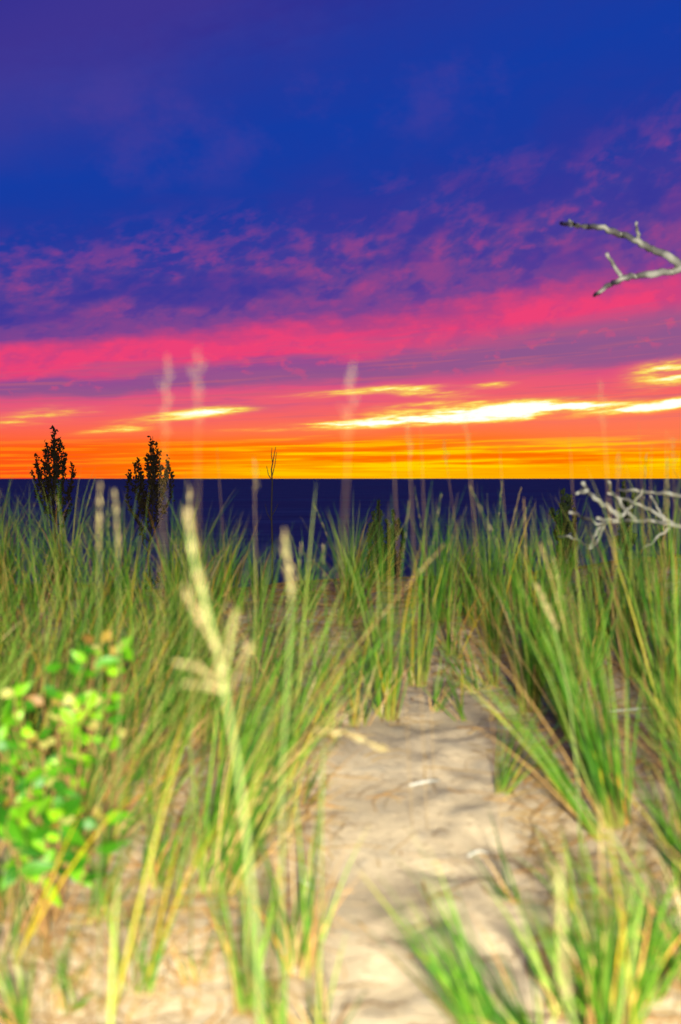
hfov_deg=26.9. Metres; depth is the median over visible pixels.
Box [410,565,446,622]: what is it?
dune grass tuft
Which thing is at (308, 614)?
dune grass tuft
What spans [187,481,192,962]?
beach grass stalk
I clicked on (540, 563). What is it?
dune grass tuft
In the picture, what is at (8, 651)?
dune grass tuft
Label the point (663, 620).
grass seed stem
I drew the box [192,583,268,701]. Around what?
dune grass tuft
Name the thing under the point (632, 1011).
broad grass blade
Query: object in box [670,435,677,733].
grass seed stem
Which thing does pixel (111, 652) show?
leafy bush
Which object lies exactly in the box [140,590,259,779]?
dune grass tuft
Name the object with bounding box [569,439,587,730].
grass seed stem
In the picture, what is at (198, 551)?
dune grass tuft
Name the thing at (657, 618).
dune grass tuft
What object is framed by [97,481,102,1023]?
beach grass stalk
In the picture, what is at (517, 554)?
dune grass tuft
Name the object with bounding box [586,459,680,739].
dune grass tuft
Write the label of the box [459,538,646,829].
dune grass tuft
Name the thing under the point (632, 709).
driftwood twig
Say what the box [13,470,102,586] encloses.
dune grass tuft
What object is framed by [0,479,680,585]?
lake water
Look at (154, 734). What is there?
dune grass tuft
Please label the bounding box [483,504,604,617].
dune grass tuft
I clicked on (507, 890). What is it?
dune grass tuft
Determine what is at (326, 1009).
dune grass tuft
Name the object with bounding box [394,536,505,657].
dune grass tuft
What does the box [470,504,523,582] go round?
dune grass tuft
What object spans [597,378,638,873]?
grass seed stem
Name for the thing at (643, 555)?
dune grass tuft
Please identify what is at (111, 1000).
broad grass blade
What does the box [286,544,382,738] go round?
dune grass tuft
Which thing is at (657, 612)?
dune grass tuft
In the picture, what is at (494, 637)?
dune grass tuft
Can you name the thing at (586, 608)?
dune grass tuft
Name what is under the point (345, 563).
dune grass tuft
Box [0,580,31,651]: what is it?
dune grass tuft
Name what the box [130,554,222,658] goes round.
dune grass tuft
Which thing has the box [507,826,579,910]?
dune grass tuft
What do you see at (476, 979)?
dune grass tuft
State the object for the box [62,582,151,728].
dune grass tuft
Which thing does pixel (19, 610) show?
dune grass tuft
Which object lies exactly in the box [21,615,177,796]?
dune grass tuft
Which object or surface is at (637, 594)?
dune grass tuft
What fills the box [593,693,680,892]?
dune grass tuft
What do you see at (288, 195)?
sky
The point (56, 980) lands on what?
dune grass tuft
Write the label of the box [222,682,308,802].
dune grass tuft
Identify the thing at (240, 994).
dune grass tuft
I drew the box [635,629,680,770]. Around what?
dune grass tuft
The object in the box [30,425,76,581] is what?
poplar tree
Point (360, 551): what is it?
dune grass tuft
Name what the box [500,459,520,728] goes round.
grass seed stem
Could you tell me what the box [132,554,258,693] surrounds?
dune grass tuft
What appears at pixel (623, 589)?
dune grass tuft
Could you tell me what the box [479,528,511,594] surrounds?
dune grass tuft
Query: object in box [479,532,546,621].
dune grass tuft
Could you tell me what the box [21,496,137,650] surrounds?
dune grass tuft
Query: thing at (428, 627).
grass seed stem
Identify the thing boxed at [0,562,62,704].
dune grass tuft
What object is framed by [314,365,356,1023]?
grass seed stem
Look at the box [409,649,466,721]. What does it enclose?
dune grass tuft
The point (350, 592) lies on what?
dune grass tuft
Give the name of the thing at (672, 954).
dune grass tuft
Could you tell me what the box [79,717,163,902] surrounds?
dune grass tuft
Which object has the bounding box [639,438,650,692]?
grass seed stem
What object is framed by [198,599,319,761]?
dune grass tuft
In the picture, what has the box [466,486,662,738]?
dune grass tuft
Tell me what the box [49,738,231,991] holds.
dune grass tuft
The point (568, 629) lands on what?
dune grass tuft
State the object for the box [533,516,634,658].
dune grass tuft
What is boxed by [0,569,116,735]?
dune grass tuft
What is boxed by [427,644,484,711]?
dune grass tuft
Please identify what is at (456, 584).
dune grass tuft
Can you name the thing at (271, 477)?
bare sapling
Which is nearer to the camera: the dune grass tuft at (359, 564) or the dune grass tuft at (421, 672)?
the dune grass tuft at (421, 672)
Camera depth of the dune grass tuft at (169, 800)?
5.36 m
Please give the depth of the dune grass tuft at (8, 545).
10.04 m
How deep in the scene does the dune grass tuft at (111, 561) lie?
9.56 m
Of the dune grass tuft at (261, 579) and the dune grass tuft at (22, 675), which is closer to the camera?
the dune grass tuft at (22, 675)
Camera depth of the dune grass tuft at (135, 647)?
6.87 m
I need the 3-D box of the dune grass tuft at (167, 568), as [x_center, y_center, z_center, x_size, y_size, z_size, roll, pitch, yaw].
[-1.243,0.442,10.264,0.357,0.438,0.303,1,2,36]
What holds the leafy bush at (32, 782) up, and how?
on the sand ground
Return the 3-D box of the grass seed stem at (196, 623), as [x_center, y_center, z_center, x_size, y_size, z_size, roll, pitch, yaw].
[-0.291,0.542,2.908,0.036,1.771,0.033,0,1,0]
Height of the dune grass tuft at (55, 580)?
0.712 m
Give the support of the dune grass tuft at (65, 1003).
on the sand ground
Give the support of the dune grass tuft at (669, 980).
on the sand ground
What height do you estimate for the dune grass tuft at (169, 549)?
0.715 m
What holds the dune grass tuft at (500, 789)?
on the sand ground
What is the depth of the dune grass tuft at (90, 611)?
7.78 m
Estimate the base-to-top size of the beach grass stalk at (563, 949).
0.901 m
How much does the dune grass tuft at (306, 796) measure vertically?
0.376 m
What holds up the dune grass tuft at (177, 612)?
on the sand ground
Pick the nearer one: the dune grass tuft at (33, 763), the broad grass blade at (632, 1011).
the broad grass blade at (632, 1011)
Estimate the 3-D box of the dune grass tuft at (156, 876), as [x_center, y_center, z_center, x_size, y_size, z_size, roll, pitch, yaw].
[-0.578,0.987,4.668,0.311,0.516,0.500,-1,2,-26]
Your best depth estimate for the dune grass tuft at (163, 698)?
6.55 m
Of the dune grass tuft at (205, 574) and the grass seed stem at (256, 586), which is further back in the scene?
the dune grass tuft at (205, 574)
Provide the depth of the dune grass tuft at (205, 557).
11.01 m
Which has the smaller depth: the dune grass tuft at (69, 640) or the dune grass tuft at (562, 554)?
the dune grass tuft at (69, 640)
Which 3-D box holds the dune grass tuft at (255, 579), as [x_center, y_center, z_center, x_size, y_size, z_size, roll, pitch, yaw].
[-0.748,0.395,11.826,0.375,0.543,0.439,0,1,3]
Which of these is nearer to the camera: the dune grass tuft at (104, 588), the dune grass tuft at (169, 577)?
the dune grass tuft at (104, 588)
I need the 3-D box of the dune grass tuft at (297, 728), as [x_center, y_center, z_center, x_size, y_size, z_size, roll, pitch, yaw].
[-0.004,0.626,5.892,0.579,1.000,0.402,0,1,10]
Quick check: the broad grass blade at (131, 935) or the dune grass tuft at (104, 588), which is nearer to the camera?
the broad grass blade at (131, 935)
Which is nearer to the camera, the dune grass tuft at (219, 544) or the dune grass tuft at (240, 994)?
the dune grass tuft at (240, 994)
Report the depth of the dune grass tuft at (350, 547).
11.48 m
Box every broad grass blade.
[108,877,117,1023]
[113,737,183,1022]
[286,481,319,832]
[604,802,640,1023]
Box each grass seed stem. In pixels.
[150,358,171,1023]
[189,351,204,1023]
[217,453,233,685]
[252,461,260,817]
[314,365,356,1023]
[393,458,412,829]
[404,417,427,830]
[420,419,433,770]
[442,441,481,708]
[463,408,503,851]
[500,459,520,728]
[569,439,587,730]
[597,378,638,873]
[609,454,621,692]
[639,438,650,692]
[642,447,651,738]
[659,446,666,817]
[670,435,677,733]
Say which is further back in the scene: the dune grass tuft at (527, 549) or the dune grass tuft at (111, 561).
the dune grass tuft at (527, 549)
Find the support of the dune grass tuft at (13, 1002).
on the sand ground
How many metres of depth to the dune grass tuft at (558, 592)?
8.18 m
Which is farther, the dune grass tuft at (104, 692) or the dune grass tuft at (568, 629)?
the dune grass tuft at (568, 629)
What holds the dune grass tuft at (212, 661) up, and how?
on the sand ground
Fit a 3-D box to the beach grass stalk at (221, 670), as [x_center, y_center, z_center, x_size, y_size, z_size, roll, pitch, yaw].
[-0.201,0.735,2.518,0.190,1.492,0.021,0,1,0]
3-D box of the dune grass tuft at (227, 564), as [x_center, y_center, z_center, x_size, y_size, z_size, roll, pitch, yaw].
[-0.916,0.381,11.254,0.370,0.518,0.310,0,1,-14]
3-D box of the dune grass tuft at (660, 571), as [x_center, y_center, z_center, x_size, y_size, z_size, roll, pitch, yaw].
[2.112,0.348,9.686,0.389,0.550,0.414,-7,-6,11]
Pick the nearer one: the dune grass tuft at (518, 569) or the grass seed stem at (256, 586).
the grass seed stem at (256, 586)
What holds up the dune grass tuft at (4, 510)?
on the sand ground
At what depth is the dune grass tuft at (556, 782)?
5.12 m
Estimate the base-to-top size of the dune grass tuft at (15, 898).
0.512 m
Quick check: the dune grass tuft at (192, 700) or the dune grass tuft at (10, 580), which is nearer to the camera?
the dune grass tuft at (192, 700)
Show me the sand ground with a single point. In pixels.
(454, 817)
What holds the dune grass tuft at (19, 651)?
on the sand ground
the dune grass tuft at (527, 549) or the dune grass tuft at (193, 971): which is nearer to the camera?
the dune grass tuft at (193, 971)
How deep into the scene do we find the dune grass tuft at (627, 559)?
9.41 m
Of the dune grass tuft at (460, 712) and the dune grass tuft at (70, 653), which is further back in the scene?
the dune grass tuft at (460, 712)
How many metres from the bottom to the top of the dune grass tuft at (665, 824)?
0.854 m
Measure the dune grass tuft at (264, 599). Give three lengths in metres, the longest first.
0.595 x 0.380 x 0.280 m
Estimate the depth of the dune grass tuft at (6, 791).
5.09 m
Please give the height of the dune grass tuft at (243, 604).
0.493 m
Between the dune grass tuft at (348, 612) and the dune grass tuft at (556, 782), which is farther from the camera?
the dune grass tuft at (348, 612)
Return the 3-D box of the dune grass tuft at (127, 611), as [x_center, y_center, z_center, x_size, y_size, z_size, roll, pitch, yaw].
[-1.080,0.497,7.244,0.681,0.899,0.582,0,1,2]
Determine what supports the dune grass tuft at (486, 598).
on the sand ground
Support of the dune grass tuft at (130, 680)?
on the sand ground
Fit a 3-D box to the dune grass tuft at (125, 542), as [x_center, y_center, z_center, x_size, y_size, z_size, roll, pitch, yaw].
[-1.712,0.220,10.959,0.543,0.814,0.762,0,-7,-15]
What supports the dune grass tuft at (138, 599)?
on the sand ground
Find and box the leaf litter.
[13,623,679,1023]
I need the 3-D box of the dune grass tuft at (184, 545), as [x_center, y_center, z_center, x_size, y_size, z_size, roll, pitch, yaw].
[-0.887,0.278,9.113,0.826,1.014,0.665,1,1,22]
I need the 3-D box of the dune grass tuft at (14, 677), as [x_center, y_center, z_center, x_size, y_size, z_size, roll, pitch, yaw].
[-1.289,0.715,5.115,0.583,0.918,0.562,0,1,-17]
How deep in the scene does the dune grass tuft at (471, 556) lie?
11.23 m
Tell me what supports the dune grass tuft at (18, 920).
on the sand ground
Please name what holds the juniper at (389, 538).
on the sand ground
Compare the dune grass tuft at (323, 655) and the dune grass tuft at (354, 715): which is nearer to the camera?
the dune grass tuft at (354, 715)
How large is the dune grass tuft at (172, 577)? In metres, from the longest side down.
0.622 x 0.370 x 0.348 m
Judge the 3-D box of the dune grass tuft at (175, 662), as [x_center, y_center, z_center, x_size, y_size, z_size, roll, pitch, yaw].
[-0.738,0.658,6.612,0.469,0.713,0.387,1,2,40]
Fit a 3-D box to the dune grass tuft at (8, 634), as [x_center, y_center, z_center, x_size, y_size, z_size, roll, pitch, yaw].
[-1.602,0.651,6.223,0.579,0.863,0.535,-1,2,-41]
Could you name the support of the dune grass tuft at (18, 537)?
on the sand ground
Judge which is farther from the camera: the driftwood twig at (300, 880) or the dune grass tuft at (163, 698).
the dune grass tuft at (163, 698)
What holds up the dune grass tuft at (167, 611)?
on the sand ground
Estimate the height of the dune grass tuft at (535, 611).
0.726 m
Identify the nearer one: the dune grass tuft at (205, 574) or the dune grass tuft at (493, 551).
the dune grass tuft at (205, 574)
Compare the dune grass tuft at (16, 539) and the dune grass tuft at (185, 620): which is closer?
the dune grass tuft at (185, 620)
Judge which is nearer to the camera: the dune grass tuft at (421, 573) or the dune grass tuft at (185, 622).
the dune grass tuft at (185, 622)
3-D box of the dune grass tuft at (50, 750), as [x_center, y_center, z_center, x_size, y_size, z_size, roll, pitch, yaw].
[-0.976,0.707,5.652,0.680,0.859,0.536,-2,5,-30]
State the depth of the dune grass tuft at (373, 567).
11.23 m
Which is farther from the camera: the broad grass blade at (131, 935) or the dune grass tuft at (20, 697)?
the dune grass tuft at (20, 697)
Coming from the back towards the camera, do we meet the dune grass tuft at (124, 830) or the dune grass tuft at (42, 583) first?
the dune grass tuft at (42, 583)
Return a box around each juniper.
[365,498,405,577]
[549,488,581,567]
[615,481,637,558]
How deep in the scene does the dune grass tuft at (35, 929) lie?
4.17 m
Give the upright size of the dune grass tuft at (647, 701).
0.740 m
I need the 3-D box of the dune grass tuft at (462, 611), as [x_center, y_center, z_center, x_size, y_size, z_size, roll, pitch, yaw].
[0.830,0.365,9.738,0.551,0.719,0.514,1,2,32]
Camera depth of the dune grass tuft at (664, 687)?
5.51 m
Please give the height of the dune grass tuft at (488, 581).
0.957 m
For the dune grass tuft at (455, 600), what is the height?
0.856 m
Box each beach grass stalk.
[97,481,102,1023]
[113,489,120,996]
[172,508,279,1023]
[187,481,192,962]
[280,528,294,1023]
[313,728,388,1010]
[533,582,582,887]
[554,855,573,1023]
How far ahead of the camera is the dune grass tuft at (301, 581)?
10.08 m
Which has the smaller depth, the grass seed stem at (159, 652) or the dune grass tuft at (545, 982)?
the grass seed stem at (159, 652)
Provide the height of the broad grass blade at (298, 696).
1.299 m
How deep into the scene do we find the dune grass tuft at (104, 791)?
4.89 m
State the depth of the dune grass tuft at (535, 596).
8.62 m
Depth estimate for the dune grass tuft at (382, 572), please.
11.56 m
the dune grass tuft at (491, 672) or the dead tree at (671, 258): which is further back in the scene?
the dead tree at (671, 258)
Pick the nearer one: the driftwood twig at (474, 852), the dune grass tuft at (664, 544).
the driftwood twig at (474, 852)
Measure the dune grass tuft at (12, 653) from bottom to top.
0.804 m
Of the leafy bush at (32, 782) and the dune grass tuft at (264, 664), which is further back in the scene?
the dune grass tuft at (264, 664)
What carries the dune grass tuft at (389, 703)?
on the sand ground
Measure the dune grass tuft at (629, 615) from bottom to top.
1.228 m
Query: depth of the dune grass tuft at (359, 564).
9.62 m
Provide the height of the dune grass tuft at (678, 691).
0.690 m
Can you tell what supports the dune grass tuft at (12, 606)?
on the sand ground
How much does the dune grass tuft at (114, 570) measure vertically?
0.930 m
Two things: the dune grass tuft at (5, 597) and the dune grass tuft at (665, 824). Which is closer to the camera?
the dune grass tuft at (665, 824)
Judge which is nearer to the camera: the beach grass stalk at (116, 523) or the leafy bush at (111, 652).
the beach grass stalk at (116, 523)
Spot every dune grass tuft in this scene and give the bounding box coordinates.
[0,472,58,585]
[0,474,20,558]
[0,483,70,612]
[0,486,56,578]
[0,498,29,613]
[0,498,88,642]
[0,507,91,713]
[0,514,39,621]
[0,516,43,656]
[0,530,42,660]
[0,561,102,705]
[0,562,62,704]
[0,564,27,646]
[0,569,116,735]
[0,578,120,717]
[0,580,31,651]
[0,589,46,688]
[0,589,72,734]
[0,616,113,764]
[0,620,108,790]
[0,626,153,793]
[0,628,56,763]
[0,637,137,843]
[0,662,110,822]
[0,671,44,760]
[0,713,146,969]
[0,739,78,905]
[0,768,86,924]
[0,910,79,1023]
[0,922,35,1023]
[1,509,23,575]
[2,478,26,554]
[2,558,135,728]
[2,571,156,755]
[7,502,128,683]
[9,489,93,585]
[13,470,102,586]
[13,807,108,937]
[15,889,109,994]
[18,525,92,618]
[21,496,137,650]
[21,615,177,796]
[24,594,169,794]
[27,478,118,601]
[31,585,171,841]
[36,549,140,670]
[38,572,156,710]
[39,503,148,635]
[46,646,156,752]
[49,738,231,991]
[49,941,123,1016]
[54,518,154,644]
[56,587,173,777]
[59,858,175,1013]
[61,639,240,854]
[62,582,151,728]
[66,529,189,693]
[69,485,167,616]
[74,748,189,924]
[75,493,159,627]
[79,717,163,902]
[81,671,197,810]
[84,489,153,590]
[87,487,187,638]
[93,559,238,749]
[95,588,202,730]
[95,589,272,783]
[97,707,213,852]
[100,591,186,701]
[110,561,215,705]
[118,900,180,995]
[120,540,237,672]
[120,553,242,687]
[128,488,258,629]
[128,640,265,816]
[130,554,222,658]
[131,739,232,890]
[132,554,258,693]
[135,580,215,728]
[136,516,207,584]
[138,574,253,714]
[138,645,198,724]
[138,744,253,912]
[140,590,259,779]
[142,513,245,650]
[142,565,200,644]
[144,933,200,985]
[146,483,238,608]
[147,528,183,619]
[147,548,186,588]
[148,571,258,744]
[152,600,254,744]
[155,532,201,613]
[160,517,213,592]
[164,506,233,584]
[169,520,243,621]
[171,558,220,630]
[175,528,230,609]
[175,626,255,700]
[177,518,271,642]
[181,619,367,897]
[182,810,295,1015]
[185,537,444,869]
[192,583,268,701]
[193,537,213,585]
[194,872,263,979]
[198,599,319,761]
[204,514,249,596]
[206,553,335,702]
[207,516,256,601]
[208,531,243,589]
[212,525,249,588]
[213,654,357,856]
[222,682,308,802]
[222,763,369,980]
[225,554,259,615]
[232,925,286,1023]
[234,530,271,589]
[237,525,306,656]
[239,541,273,600]
[245,547,270,592]
[248,555,295,629]
[252,543,360,698]
[266,530,330,603]
[268,542,406,783]
[270,935,365,1023]
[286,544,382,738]
[293,499,377,617]
[296,546,345,619]
[301,715,365,805]
[308,571,374,690]
[322,513,405,612]
[323,507,398,587]
[326,514,367,581]
[330,521,405,620]
[330,575,430,726]
[332,497,440,721]
[332,535,390,625]
[337,837,501,1023]
[338,607,378,672]
[338,648,389,694]
[342,526,384,585]
[369,533,399,581]
[381,502,504,622]
[382,484,478,686]
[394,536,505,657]
[399,488,464,621]
[405,545,432,596]
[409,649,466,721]
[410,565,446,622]
[414,541,446,586]
[414,615,607,840]
[418,906,562,1023]
[424,610,478,693]
[425,510,470,581]
[426,535,476,600]
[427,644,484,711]
[430,524,503,614]
[434,531,512,627]
[438,808,519,903]
[442,483,535,623]
[443,522,490,585]
[444,521,549,646]
[444,584,526,686]
[453,519,485,578]
[456,561,522,655]
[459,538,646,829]
[462,500,555,591]
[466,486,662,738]
[470,499,590,714]
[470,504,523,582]
[472,860,578,1017]
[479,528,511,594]
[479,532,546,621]
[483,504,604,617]
[485,521,604,657]
[489,529,536,598]
[495,680,571,794]
[496,556,597,693]
[498,519,566,642]
[504,552,577,668]
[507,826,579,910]
[508,512,539,579]
[520,509,592,625]
[521,550,650,679]
[523,805,680,1023]
[533,498,636,640]
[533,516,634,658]
[537,492,587,581]
[537,624,594,712]
[539,573,589,662]
[539,840,680,1004]
[554,784,680,981]
[555,453,677,678]
[565,581,634,670]
[568,673,680,883]
[578,533,658,648]
[581,515,657,605]
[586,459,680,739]
[591,627,680,795]
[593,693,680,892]
[603,581,680,734]
[607,548,658,634]
[618,522,666,583]
[624,549,680,680]
[624,603,680,751]
[625,477,680,567]
[625,498,680,554]
[627,560,676,678]
[629,626,680,718]
[634,533,674,599]
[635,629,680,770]
[638,514,680,670]
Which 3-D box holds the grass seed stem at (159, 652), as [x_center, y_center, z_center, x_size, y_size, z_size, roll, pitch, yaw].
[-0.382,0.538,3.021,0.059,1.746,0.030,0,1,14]
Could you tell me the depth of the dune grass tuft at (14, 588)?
6.96 m
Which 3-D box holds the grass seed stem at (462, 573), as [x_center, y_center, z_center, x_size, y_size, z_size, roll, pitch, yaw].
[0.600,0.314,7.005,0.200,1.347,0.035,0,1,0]
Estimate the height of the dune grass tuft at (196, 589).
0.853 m
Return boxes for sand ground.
[0,557,680,1023]
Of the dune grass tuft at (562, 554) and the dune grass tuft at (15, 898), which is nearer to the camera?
the dune grass tuft at (15, 898)
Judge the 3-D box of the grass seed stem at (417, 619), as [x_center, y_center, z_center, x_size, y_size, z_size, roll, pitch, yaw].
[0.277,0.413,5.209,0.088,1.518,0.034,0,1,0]
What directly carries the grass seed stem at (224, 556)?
on the sand ground
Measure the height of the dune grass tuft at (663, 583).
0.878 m
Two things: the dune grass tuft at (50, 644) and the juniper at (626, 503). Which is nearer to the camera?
the dune grass tuft at (50, 644)
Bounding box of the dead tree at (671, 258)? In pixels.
[557,219,680,556]
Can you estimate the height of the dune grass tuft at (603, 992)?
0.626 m
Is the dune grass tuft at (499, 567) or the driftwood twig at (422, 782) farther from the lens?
the dune grass tuft at (499, 567)
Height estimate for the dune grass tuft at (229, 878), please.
0.917 m
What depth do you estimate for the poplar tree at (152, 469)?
25.98 m
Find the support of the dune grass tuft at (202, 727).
on the sand ground
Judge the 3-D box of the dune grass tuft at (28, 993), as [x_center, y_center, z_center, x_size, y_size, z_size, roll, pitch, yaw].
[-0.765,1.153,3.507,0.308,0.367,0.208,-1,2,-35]
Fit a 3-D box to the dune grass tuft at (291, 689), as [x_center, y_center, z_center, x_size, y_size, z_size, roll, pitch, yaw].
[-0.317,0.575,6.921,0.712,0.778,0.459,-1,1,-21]
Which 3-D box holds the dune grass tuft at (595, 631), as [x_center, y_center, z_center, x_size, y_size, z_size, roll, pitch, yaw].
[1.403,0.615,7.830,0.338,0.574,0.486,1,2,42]
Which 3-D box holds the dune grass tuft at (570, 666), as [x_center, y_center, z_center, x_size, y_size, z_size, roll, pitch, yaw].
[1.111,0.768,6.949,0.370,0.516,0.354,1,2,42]
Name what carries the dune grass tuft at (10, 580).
on the sand ground
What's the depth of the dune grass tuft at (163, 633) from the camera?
6.91 m
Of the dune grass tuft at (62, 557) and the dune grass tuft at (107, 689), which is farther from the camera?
the dune grass tuft at (62, 557)
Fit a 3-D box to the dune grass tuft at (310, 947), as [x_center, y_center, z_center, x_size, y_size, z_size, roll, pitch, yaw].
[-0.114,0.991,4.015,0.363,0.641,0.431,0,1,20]
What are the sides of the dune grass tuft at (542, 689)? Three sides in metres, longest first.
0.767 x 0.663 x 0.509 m
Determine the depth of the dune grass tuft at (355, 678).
7.40 m
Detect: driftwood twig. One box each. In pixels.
[286,878,309,886]
[408,779,439,786]
[467,849,487,856]
[611,707,655,711]
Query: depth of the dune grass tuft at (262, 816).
5.00 m
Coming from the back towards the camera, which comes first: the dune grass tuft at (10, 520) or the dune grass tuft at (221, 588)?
the dune grass tuft at (10, 520)
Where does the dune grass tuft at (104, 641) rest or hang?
on the sand ground
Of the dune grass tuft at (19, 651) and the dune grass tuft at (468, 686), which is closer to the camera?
the dune grass tuft at (19, 651)
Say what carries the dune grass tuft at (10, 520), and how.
on the sand ground
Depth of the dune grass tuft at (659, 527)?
11.57 m
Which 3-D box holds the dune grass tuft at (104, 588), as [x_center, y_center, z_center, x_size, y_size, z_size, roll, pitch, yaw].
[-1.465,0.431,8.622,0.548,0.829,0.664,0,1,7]
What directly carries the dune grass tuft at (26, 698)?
on the sand ground
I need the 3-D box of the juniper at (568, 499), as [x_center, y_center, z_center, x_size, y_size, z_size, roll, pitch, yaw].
[2.412,0.645,15.513,0.461,1.842,0.663,-1,1,-21]
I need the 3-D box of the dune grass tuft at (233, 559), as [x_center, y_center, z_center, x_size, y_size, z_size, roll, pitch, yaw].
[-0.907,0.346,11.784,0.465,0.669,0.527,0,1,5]
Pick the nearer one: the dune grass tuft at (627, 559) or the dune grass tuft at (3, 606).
the dune grass tuft at (3, 606)
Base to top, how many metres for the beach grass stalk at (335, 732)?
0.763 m
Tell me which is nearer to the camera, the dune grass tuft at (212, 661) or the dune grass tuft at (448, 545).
the dune grass tuft at (212, 661)
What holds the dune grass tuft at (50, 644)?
on the sand ground
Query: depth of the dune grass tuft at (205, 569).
9.52 m
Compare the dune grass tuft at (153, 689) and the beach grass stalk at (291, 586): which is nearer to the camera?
the beach grass stalk at (291, 586)
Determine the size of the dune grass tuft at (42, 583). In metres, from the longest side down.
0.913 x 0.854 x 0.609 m
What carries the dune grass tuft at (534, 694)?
on the sand ground
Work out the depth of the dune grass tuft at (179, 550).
9.80 m
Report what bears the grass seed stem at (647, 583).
on the sand ground
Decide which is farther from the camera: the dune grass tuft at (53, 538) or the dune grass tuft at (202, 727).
the dune grass tuft at (53, 538)
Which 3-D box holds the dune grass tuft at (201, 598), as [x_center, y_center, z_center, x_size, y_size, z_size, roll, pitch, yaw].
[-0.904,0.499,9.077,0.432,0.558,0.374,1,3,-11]
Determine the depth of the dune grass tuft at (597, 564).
8.48 m
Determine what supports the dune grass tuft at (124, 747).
on the sand ground
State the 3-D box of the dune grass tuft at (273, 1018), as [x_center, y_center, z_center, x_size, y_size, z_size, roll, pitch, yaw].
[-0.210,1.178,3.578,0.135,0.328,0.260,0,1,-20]
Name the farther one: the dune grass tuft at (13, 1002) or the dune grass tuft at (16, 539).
the dune grass tuft at (16, 539)
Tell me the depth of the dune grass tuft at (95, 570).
8.88 m
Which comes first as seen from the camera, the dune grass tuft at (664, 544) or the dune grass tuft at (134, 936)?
the dune grass tuft at (134, 936)
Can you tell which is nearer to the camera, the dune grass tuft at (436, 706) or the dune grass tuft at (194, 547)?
the dune grass tuft at (436, 706)
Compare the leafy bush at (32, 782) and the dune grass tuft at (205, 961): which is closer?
the dune grass tuft at (205, 961)
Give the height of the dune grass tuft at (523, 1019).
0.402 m
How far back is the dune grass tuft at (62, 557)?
10.05 m
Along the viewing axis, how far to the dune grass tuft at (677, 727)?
5.27 m
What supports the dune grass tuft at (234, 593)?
on the sand ground
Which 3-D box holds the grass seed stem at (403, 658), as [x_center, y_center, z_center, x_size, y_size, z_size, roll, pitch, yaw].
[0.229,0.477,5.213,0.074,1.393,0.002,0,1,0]
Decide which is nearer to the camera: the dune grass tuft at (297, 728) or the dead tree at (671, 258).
the dune grass tuft at (297, 728)
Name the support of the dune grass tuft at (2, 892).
on the sand ground
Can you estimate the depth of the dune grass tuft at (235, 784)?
4.84 m
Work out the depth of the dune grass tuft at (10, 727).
5.89 m
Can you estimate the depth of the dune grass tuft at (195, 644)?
6.71 m
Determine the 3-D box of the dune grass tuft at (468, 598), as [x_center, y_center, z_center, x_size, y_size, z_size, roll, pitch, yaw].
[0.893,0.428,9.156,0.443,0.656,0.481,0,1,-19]
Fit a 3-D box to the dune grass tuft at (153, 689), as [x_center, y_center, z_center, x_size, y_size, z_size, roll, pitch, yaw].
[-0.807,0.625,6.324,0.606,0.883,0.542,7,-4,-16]
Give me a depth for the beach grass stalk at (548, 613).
4.61 m
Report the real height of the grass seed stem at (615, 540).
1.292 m
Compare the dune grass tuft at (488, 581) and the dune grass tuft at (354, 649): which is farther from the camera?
the dune grass tuft at (488, 581)
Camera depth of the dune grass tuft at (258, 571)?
10.85 m
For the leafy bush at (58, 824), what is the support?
on the sand ground
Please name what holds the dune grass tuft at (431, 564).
on the sand ground
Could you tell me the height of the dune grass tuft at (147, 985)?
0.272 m
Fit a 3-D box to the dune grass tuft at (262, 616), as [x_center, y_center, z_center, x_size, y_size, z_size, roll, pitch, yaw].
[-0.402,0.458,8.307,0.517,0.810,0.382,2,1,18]
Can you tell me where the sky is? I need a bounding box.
[0,0,680,478]
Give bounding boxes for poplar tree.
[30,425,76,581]
[124,436,174,589]
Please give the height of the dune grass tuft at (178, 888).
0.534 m
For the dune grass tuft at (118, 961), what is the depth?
3.76 m
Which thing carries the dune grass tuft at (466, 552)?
on the sand ground
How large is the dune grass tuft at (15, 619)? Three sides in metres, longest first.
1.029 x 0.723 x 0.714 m
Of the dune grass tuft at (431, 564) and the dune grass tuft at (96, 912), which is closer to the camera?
the dune grass tuft at (96, 912)
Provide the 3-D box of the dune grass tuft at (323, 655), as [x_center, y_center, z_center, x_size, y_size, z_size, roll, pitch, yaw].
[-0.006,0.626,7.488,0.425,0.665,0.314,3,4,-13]
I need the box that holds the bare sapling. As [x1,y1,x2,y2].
[265,447,277,583]
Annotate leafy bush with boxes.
[0,644,132,921]
[0,780,130,959]
[82,628,132,864]
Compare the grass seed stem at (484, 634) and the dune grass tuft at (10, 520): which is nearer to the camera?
the grass seed stem at (484, 634)
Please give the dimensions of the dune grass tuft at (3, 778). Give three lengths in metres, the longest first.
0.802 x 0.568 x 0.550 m
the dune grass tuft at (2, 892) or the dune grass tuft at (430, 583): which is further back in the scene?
the dune grass tuft at (430, 583)
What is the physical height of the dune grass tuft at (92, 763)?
0.959 m

